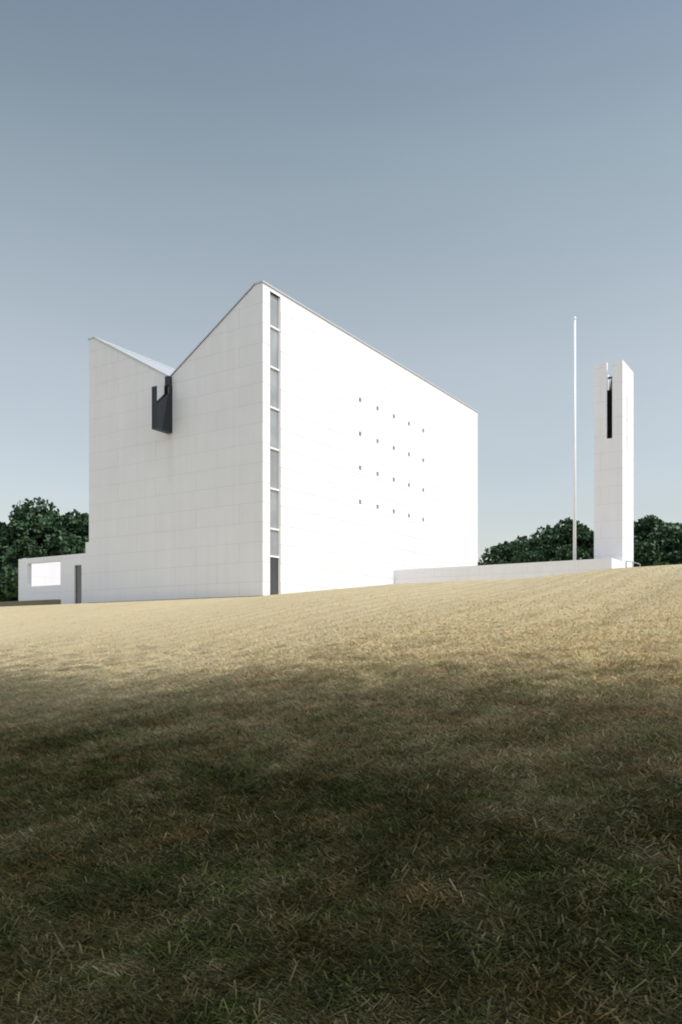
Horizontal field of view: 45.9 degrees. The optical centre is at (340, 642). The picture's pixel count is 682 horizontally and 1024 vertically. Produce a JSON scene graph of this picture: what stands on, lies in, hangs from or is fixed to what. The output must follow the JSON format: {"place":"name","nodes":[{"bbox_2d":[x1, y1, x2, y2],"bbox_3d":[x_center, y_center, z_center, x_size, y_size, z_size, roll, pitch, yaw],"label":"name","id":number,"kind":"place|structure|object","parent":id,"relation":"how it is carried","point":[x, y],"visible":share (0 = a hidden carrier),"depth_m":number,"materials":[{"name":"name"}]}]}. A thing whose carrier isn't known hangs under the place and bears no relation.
{"place":"outdoors","nodes":[
{"label":"outdoors","id":0,"kind":"place"},
{"bbox_2d":[0,564,681,1023],"bbox_3d":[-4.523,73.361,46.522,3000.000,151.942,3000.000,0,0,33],"label":"ground","id":1,"kind":"structure","parent":0,"point":[64,615],"depth_m":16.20,"materials":[{"name":"beige plant"}]},
{"bbox_2d":[0,522,6,532],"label":"tree","id":2,"kind":"object","parent":1,"relation":"on","point":[3,525],"visible":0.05,"depth_m":88.14,"materials":[{"name":"green plant"}]},
{"bbox_2d":[0,533,16,601],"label":"tree","id":3,"kind":"object","parent":1,"relation":"on","point":[7,546],"visible":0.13,"depth_m":84.39,"materials":[{"name":"green plant"}]},
{"bbox_2d":[0,520,42,566],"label":"tree","id":4,"kind":"object","parent":1,"relation":"on","point":[12,533],"visible":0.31,"depth_m":85.03,"materials":[{"name":"green plant"}]},
{"bbox_2d":[0,537,51,601],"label":"tree","id":5,"kind":"object","parent":1,"relation":"on","point":[27,547],"visible":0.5,"depth_m":81.15,"materials":[{"name":"green plant"}]},
{"bbox_2d":[0,599,60,606],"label":"wall","id":6,"kind":"structure","parent":1,"relation":"on","point":[32,602],"depth_m":53.83,"materials":[{"name":"grey concrete"}]},
{"bbox_2d":[8,497,63,546],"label":"tree","id":7,"kind":"object","parent":1,"relation":"on","point":[25,512],"visible":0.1,"depth_m":88.00,"materials":[{"name":"green plant"}]},
{"bbox_2d":[22,558,59,585],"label":"court wall","id":8,"kind":"structure","parent":1,"relation":"on","point":[45,574],"depth_m":71.85,"materials":[{"name":"white paint"}]},
{"bbox_2d":[18,542,88,603],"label":"annex wall","id":9,"kind":"structure","parent":1,"relation":"on","point":[72,587],"depth_m":56.16,"materials":[{"name":"white concrete"}]},
{"bbox_2d":[29,516,77,555],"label":"tree","id":10,"kind":"object","parent":1,"relation":"on","point":[47,530],"visible":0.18,"depth_m":85.08,"materials":[{"name":"green plant"}]},
{"bbox_2d":[46,536,88,555],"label":"tree","id":11,"kind":"object","parent":1,"relation":"on","point":[63,547],"visible":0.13,"depth_m":82.28,"materials":[{"name":"green plant"}]},
{"bbox_2d":[61,509,87,537],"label":"tree","id":12,"kind":"object","parent":1,"relation":"on","point":[66,517],"visible":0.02,"depth_m":91.17,"materials":[{"name":"green plant"}]},
{"bbox_2d":[67,514,88,537],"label":"tree","id":13,"kind":"object","parent":1,"relation":"on","point":[81,529],"visible":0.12,"depth_m":87.21,"materials":[{"name":"green plant"}]},
{"bbox_2d":[68,535,88,553],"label":"tree","id":14,"kind":"object","parent":1,"relation":"on","point":[80,551],"visible":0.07,"depth_m":82.27,"materials":[{"name":"green plant"}]},
{"bbox_2d":[89,596,255,602],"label":"church plinth","id":15,"kind":"structure","parent":1,"relation":"on","point":[174,599],"depth_m":50.18,"materials":[{"name":"grey concrete"}]},
{"bbox_2d":[89,282,477,601],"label":"church","id":16,"kind":"structure","parent":1,"relation":"on","point":[378,468],"depth_m":51.85,"materials":[{"name":"white concrete"}]},
{"bbox_2d":[152,376,171,433],"bbox_3d":[-11.075,-14.870,49.920,0.420,3.520,1.348,0,0,33],"label":"rain spout","id":17,"kind":"object","parent":16,"relation":"attached to","point":[162,413],"visible":1,"depth_m":49.80,"materials":[{"name":"grey metal"}]},
{"bbox_2d":[270,293,279,594],"bbox_3d":[-3.934,-10.985,47.570,0.140,19.150,1.000,0,0,33],"label":"vertical strip window","id":18,"kind":"structure","parent":16,"relation":"in","point":[274,445],"depth_m":47.70,"materials":[{"name":"grey glass"}]},
{"bbox_2d":[88,280,478,412],"bbox_3d":[-2.360,-18.756,63.696,15.020,4.288,31.370,0,0,33],"label":"roof edge","id":19,"kind":"object","parent":16,"relation":"attached to","point":[217,324],"visible":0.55,"depth_m":52.30,"materials":[{"name":"grey metal"}]},
{"bbox_2d":[479,541,519,564],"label":"tree","id":20,"kind":"object","parent":1,"relation":"on","point":[499,551],"visible":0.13,"depth_m":109.15,"materials":[{"name":"green plant"}]},
{"bbox_2d":[491,560,509,564],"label":"tree","id":21,"kind":"object","parent":1,"relation":"on","point":[501,562],"visible":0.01,"depth_m":99.51,"materials":[{"name":"green plant"}]},
{"bbox_2d":[394,558,621,583],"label":"low wall","id":22,"kind":"structure","parent":1,"relation":"on","point":[497,571],"depth_m":55.17,"materials":[{"name":"white concrete"}]},
{"bbox_2d":[508,536,536,557],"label":"tree","id":23,"kind":"object","parent":1,"relation":"on","point":[522,545],"visible":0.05,"depth_m":105.45,"materials":[{"name":"green plant"}]},
{"bbox_2d":[510,551,546,563],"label":"tree","id":24,"kind":"object","parent":1,"relation":"on","point":[528,557],"visible":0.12,"depth_m":94.75,"materials":[{"name":"green plant"}]},
{"bbox_2d":[532,531,559,548],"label":"tree","id":25,"kind":"object","parent":1,"relation":"on","point":[551,540],"visible":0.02,"depth_m":101.06,"materials":[{"name":"green plant"}]},
{"bbox_2d":[521,517,589,561],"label":"tree","id":26,"kind":"object","parent":1,"relation":"on","point":[564,533],"visible":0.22,"depth_m":99.31,"materials":[{"name":"green plant"}]},
{"bbox_2d":[550,543,588,560],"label":"tree","id":27,"kind":"object","parent":1,"relation":"on","point":[564,553],"visible":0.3,"depth_m":90.31,"materials":[{"name":"green plant"}]},
{"bbox_2d":[573,316,575,559],"bbox_3d":[15.801,-11.990,54.504,0.312,20.160,0.320,0,0,33],"label":"flag pole","id":28,"kind":"object","parent":1,"relation":"on","point":[574,437],"visible":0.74,"depth_m":54.42,"materials":[{"name":"white metal"}]},
{"bbox_2d":[584,529,593,548],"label":"tree","id":29,"kind":"object","parent":1,"relation":"on","point":[590,542],"visible":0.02,"depth_m":102.49,"materials":[{"name":"green plant"}]},
{"bbox_2d":[589,545,593,558],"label":"tree","id":30,"kind":"object","parent":1,"relation":"on","point":[591,554],"depth_m":89.65,"materials":[{"name":"green plant"}]},
{"bbox_2d":[594,359,633,567],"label":"bell tower","id":31,"kind":"structure","parent":1,"relation":"on","point":[614,497],"depth_m":54.16,"materials":[{"name":"white concrete"}]},
{"bbox_2d":[607,390,611,438],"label":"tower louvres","id":32,"kind":"object","parent":31,"relation":"attached to","point":[609,413],"visible":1,"depth_m":54.09,"materials":[{"name":"grey metal"}]},
{"bbox_2d":[588,520,650,566],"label":"tree","id":33,"kind":"object","parent":1,"relation":"on","point":[636,529],"visible":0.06,"depth_m":93.77,"materials":[{"name":"green plant"}]},
{"bbox_2d":[625,561,640,567],"bbox_3d":[17.967,-3.373,49.984,0.266,4.026,6.857,0,0,13],"label":"hand rail","id":34,"kind":"object","parent":1,"relation":"on","point":[632,563],"visible":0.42,"depth_m":49.67,"materials":[{"name":"silver metal"}]},
{"bbox_2d":[634,539,672,565],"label":"tree","id":35,"kind":"object","parent":1,"relation":"on","point":[647,552],"visible":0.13,"depth_m":85.65,"materials":[{"name":"green plant"}]},
{"bbox_2d":[634,514,681,566],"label":"tree","id":36,"kind":"object","parent":1,"relation":"on","point":[659,533],"visible":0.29,"depth_m":91.43,"materials":[{"name":"green plant"}]},
{"bbox_2d":[660,522,681,560],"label":"tree","id":37,"kind":"object","parent":1,"relation":"on","point":[678,524],"visible":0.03,"depth_m":94.21,"materials":[{"name":"green plant"}]},
{"bbox_2d":[664,550,681,564],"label":"tree","id":38,"kind":"object","parent":1,"relation":"on","point":[674,557],"visible":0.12,"depth_m":87.40,"materials":[{"name":"green plant"}]},
{"bbox_2d":[665,537,681,552],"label":"tree","id":39,"kind":"object","parent":1,"relation":"on","point":[679,548],"visible":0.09,"depth_m":90.73,"materials":[{"name":"green plant"}]},
{"bbox_2d":[0,0,681,562],"label":"sky","id":40,"kind":"structure","parent":0,"point":[448,185],"materials":[{"name":"blue"}]}
]}

